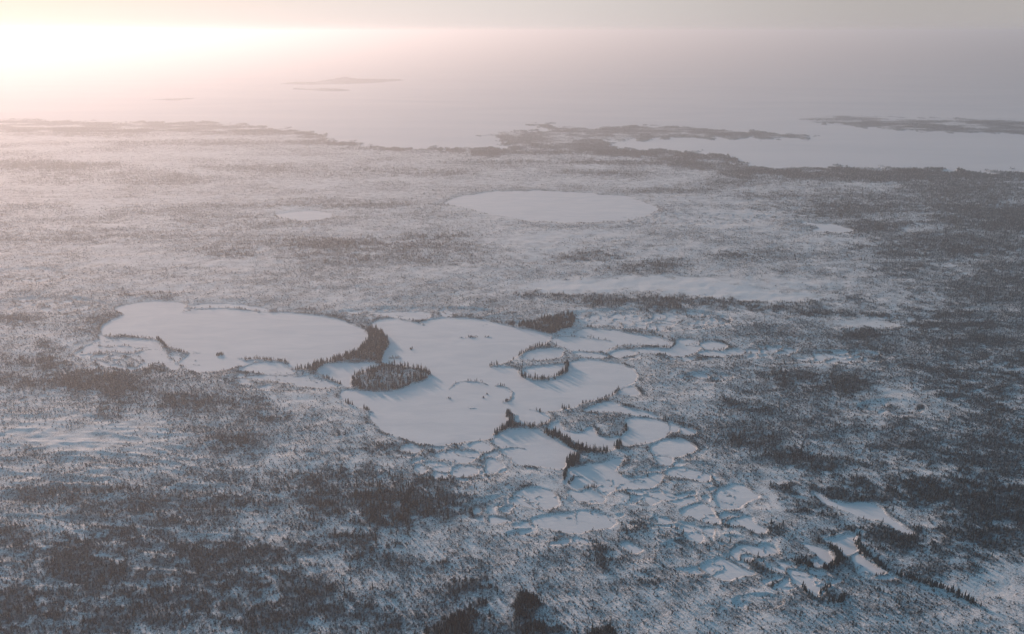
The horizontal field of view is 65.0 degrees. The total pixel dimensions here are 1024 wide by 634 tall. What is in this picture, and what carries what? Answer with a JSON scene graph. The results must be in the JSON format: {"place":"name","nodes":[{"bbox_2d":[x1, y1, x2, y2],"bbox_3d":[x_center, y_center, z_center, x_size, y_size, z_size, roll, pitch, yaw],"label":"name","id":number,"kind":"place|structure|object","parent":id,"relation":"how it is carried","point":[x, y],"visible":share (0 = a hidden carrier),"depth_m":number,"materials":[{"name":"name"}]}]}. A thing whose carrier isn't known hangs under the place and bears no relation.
{"place":"outdoors","nodes":[
{"label":"outdoors","id":0,"kind":"place"},
{"bbox_2d":[77,335,178,370],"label":"frozen lake","id":1,"kind":"structure","parent":0,"point":[151,356],"depth_m":935.43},
{"bbox_2d":[191,304,270,310],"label":"frozen lake","id":2,"kind":"structure","parent":0,"point":[229,305],"depth_m":1084.99,"materials":[{"name":"white snow"}]},
{"bbox_2d":[101,301,367,371],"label":"frozen lake","id":3,"kind":"structure","parent":0,"point":[294,340],"depth_m":988.05,"materials":[{"name":"white snow"}]},
{"bbox_2d":[239,362,295,374],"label":"frozen lake","id":4,"kind":"structure","parent":0,"point":[268,368],"depth_m":885.50,"materials":[{"name":"white snow"}]},
{"bbox_2d":[247,375,339,387],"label":"frozen lake","id":5,"kind":"structure","parent":0,"point":[299,381],"depth_m":852.62,"materials":[{"name":"white snow"}]},
{"bbox_2d":[276,211,331,220],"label":"frozen lake","id":6,"kind":"structure","parent":0,"point":[306,215],"depth_m":1621.02,"materials":[{"name":"white snow"}]},
{"bbox_2d":[318,363,377,386],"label":"frozen lake","id":7,"kind":"structure","parent":0,"point":[343,373],"depth_m":880.27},
{"bbox_2d":[370,312,430,319],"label":"frozen lake","id":8,"kind":"structure","parent":0,"point":[416,315],"depth_m":1050.63,"materials":[{"name":"white snow"}]},
{"bbox_2d":[403,445,420,452],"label":"frozen lake","id":9,"kind":"structure","parent":0,"point":[411,448],"depth_m":713.99,"materials":[{"name":"white snow"}]},
{"bbox_2d":[425,463,448,471],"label":"frozen lake","id":10,"kind":"structure","parent":0,"point":[444,468],"depth_m":684.52,"materials":[{"name":"white snow"}]},
{"bbox_2d":[435,451,479,463],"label":"frozen lake","id":11,"kind":"structure","parent":0,"point":[450,455],"depth_m":702.23,"materials":[{"name":"white snow"}]},
{"bbox_2d":[451,466,477,476],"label":"frozen lake","id":12,"kind":"structure","parent":0,"point":[466,471],"depth_m":678.30,"materials":[{"name":"white snow"}]},
{"bbox_2d":[469,442,491,451],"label":"frozen lake","id":13,"kind":"structure","parent":0,"point":[482,447],"depth_m":719.14,"materials":[{"name":"white snow"}]},
{"bbox_2d":[340,318,636,445],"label":"frozen lake","id":14,"kind":"structure","parent":0,"point":[428,411],"depth_m":843.00,"materials":[{"name":"white snow"}]},
{"bbox_2d":[485,459,503,473],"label":"frozen lake","id":15,"kind":"structure","parent":0,"point":[493,466],"depth_m":686.10,"materials":[{"name":"white snow"}]},
{"bbox_2d":[0,121,1023,633],"bbox_3d":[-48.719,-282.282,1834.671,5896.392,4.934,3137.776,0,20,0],"label":"ground","id":16,"kind":"structure","parent":0,"point":[86,437],"depth_m":832.25,"materials":[{"name":"white snow"}]},
{"bbox_2d":[422,623,429,633],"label":"spruce tree","id":17,"kind":"object","parent":16,"relation":"on","point":[426,629],"visible":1,"depth_m":491.38,"materials":[{"name":"brown plant"}]},
{"bbox_2d":[0,215,884,606],"bbox_3d":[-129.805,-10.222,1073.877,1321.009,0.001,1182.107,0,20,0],"label":"frozen pools","id":18,"kind":"object","parent":16,"relation":"in","point":[736,551],"visible":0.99,"depth_m":672.95,"materials":[{"name":"white snow"}]},
{"bbox_2d":[0,142,1023,633],"bbox_3d":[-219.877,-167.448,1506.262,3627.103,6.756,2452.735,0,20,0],"label":"scrub","id":19,"kind":"object","parent":16,"relation":"on","point":[806,372],"visible":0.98,"depth_m":747.59,"materials":[{"name":"plant"}]},
{"bbox_2d":[0,76,1023,633],"bbox_3d":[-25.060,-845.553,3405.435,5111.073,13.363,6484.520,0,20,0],"label":"spruce forest","id":20,"kind":"object","parent":16,"relation":"on","point":[376,336],"visible":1,"depth_m":1002.87,"materials":[{"name":"plant"}]},
{"bbox_2d":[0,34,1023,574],"bbox_3d":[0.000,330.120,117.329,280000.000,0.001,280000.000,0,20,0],"label":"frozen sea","id":21,"kind":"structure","parent":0,"point":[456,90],"depth_m":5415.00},
{"bbox_2d":[152,98,193,99],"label":"island","id":22,"kind":"structure","parent":21,"relation":"on","point":[173,99],"depth_m":4375.83,"materials":[{"name":"grey"}]},
{"bbox_2d":[293,89,350,90],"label":"island","id":23,"kind":"structure","parent":21,"relation":"on","point":[321,90],"depth_m":5072.02,"materials":[{"name":"grey"}]},
{"bbox_2d":[286,78,401,84],"bbox_3d":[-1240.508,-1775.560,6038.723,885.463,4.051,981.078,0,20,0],"label":"island","id":24,"kind":"structure","parent":21,"relation":"on","point":[324,82],"depth_m":5795.68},
{"bbox_2d":[0,0,1023,33],"label":"sky","id":25,"kind":"structure","parent":0,"point":[16,16],"materials":[{"name":"white"}]},
{"bbox_2d":[494,428,575,469],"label":"frozen lake","id":26,"kind":"structure","parent":0,"point":[542,449],"depth_m":715.70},
{"bbox_2d":[511,488,558,508],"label":"frozen lake","id":27,"kind":"structure","parent":0,"point":[546,500],"depth_m":639.10,"materials":[{"name":"white snow"}]},
{"bbox_2d":[523,348,563,359],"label":"frozen lake","id":28,"kind":"structure","parent":0,"point":[547,353],"depth_m":923.85,"materials":[{"name":"white snow"}]},
{"bbox_2d":[523,365,564,377],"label":"frozen lake","id":29,"kind":"structure","parent":0,"point":[547,371],"depth_m":880.27,"materials":[{"name":"white snow"}]},
{"bbox_2d":[445,190,657,222],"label":"frozen lake","id":30,"kind":"structure","parent":0,"point":[556,206],"depth_m":1704.30,"materials":[{"name":"white snow"}]},
{"bbox_2d":[532,511,615,533],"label":"frozen lake","id":31,"kind":"structure","parent":0,"point":[587,521],"depth_m":607.88,"materials":[{"name":"white snow"}]},
{"bbox_2d":[548,423,619,449],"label":"frozen lake","id":32,"kind":"structure","parent":0,"point":[590,437],"depth_m":733.27,"materials":[{"name":"white snow"}]},
{"bbox_2d":[569,489,604,502],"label":"frozen lake","id":33,"kind":"structure","parent":0,"point":[588,495],"depth_m":641.85,"materials":[{"name":"white snow"}]},
{"bbox_2d":[574,352,607,357],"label":"frozen lake","id":34,"kind":"structure","parent":0,"point":[593,355],"depth_m":921.00,"materials":[{"name":"white snow"}]},
{"bbox_2d":[552,328,670,351],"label":"frozen lake","id":35,"kind":"structure","parent":0,"point":[618,338],"depth_m":965.68,"materials":[{"name":"white snow"}]},
{"bbox_2d":[565,459,661,495],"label":"frozen lake","id":36,"kind":"structure","parent":0,"point":[600,473],"depth_m":667.68,"materials":[{"name":"white snow"}]},
{"bbox_2d":[584,402,658,417],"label":"frozen lake","id":37,"kind":"structure","parent":0,"point":[609,406],"depth_m":789.50,"materials":[{"name":"white snow"}]},
{"bbox_2d":[610,350,633,357],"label":"frozen lake","id":38,"kind":"structure","parent":0,"point":[619,353],"depth_m":926.72,"materials":[{"name":"white snow"}]},
{"bbox_2d":[619,387,638,395],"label":"frozen lake","id":39,"kind":"structure","parent":0,"point":[630,391],"depth_m":826.66,"materials":[{"name":"white snow"}]},
{"bbox_2d":[621,543,641,552],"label":"frozen lake","id":40,"kind":"structure","parent":0,"point":[632,547],"depth_m":578.43,"materials":[{"name":"white snow"}]},
{"bbox_2d":[621,418,670,445],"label":"frozen lake","id":41,"kind":"structure","parent":0,"point":[643,430],"depth_m":746.10,"materials":[{"name":"white snow"}]},
{"bbox_2d":[655,456,672,464],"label":"frozen lake","id":42,"kind":"structure","parent":0,"point":[664,460],"depth_m":695.69,"materials":[{"name":"white snow"}]},
{"bbox_2d":[634,340,699,356],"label":"frozen lake","id":43,"kind":"structure","parent":0,"point":[679,348],"depth_m":935.43,"materials":[{"name":"white snow"}]},
{"bbox_2d":[651,439,695,456],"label":"frozen lake","id":44,"kind":"structure","parent":0,"point":[674,447],"depth_m":715.70,"materials":[{"name":"white snow"}]},
{"bbox_2d":[669,423,678,431],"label":"frozen lake","id":45,"kind":"structure","parent":0,"point":[674,427],"depth_m":753.63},
{"bbox_2d":[666,468,709,481],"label":"frozen lake","id":46,"kind":"structure","parent":0,"point":[689,474],"depth_m":673.71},
{"bbox_2d":[680,427,695,434],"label":"frozen lake","id":47,"kind":"structure","parent":0,"point":[686,431],"depth_m":746.10,"materials":[{"name":"white snow"}]},
{"bbox_2d":[681,504,718,523],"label":"frozen lake","id":48,"kind":"structure","parent":0,"point":[697,511],"depth_m":619.22,"materials":[{"name":"white snow"}]},
{"bbox_2d":[701,342,726,349],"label":"frozen lake","id":49,"kind":"structure","parent":0,"point":[711,345],"depth_m":950.32,"materials":[{"name":"white snow"}]},
{"bbox_2d":[699,351,730,356],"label":"frozen lake","id":50,"kind":"structure","parent":0,"point":[709,353],"depth_m":923.85,"materials":[{"name":"white snow"}]},
{"bbox_2d":[701,558,754,580],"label":"frozen lake","id":51,"kind":"structure","parent":0,"point":[731,571],"depth_m":553.76,"materials":[{"name":"white snow"}]},
{"bbox_2d":[727,349,743,354],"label":"frozen lake","id":52,"kind":"structure","parent":0,"point":[736,351],"depth_m":932.51,"materials":[{"name":"white snow"}]},
{"bbox_2d":[715,484,757,508],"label":"frozen lake","id":53,"kind":"structure","parent":0,"point":[743,495],"depth_m":640.47,"materials":[{"name":"white snow"}]},
{"bbox_2d":[728,517,766,533],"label":"frozen lake","id":54,"kind":"structure","parent":0,"point":[748,523],"depth_m":605.41,"materials":[{"name":"white snow"}]},
{"bbox_2d":[788,570,823,596],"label":"frozen lake","id":55,"kind":"structure","parent":0,"point":[808,583],"depth_m":542.69,"materials":[{"name":"white snow"}]},
{"bbox_2d":[801,544,831,566],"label":"frozen lake","id":56,"kind":"structure","parent":0,"point":[823,555],"depth_m":569.61,"materials":[{"name":"white snow"}]},
{"bbox_2d":[803,222,852,231],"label":"frozen lake","id":57,"kind":"structure","parent":0,"point":[829,228],"depth_m":1514.16,"materials":[{"name":"white snow"}]},
{"bbox_2d":[825,531,862,554],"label":"frozen lake","id":58,"kind":"structure","parent":0,"point":[846,544],"depth_m":582.95,"materials":[{"name":"white snow"}]},
{"bbox_2d":[814,493,912,534],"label":"frozen lake","id":59,"kind":"structure","parent":0,"point":[867,511],"depth_m":623.10,"materials":[{"name":"white snow"}]},
{"bbox_2d":[852,554,894,579],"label":"frozen lake","id":60,"kind":"structure","parent":0,"point":[867,566],"depth_m":556.86,"materials":[{"name":"white snow"}]}
]}

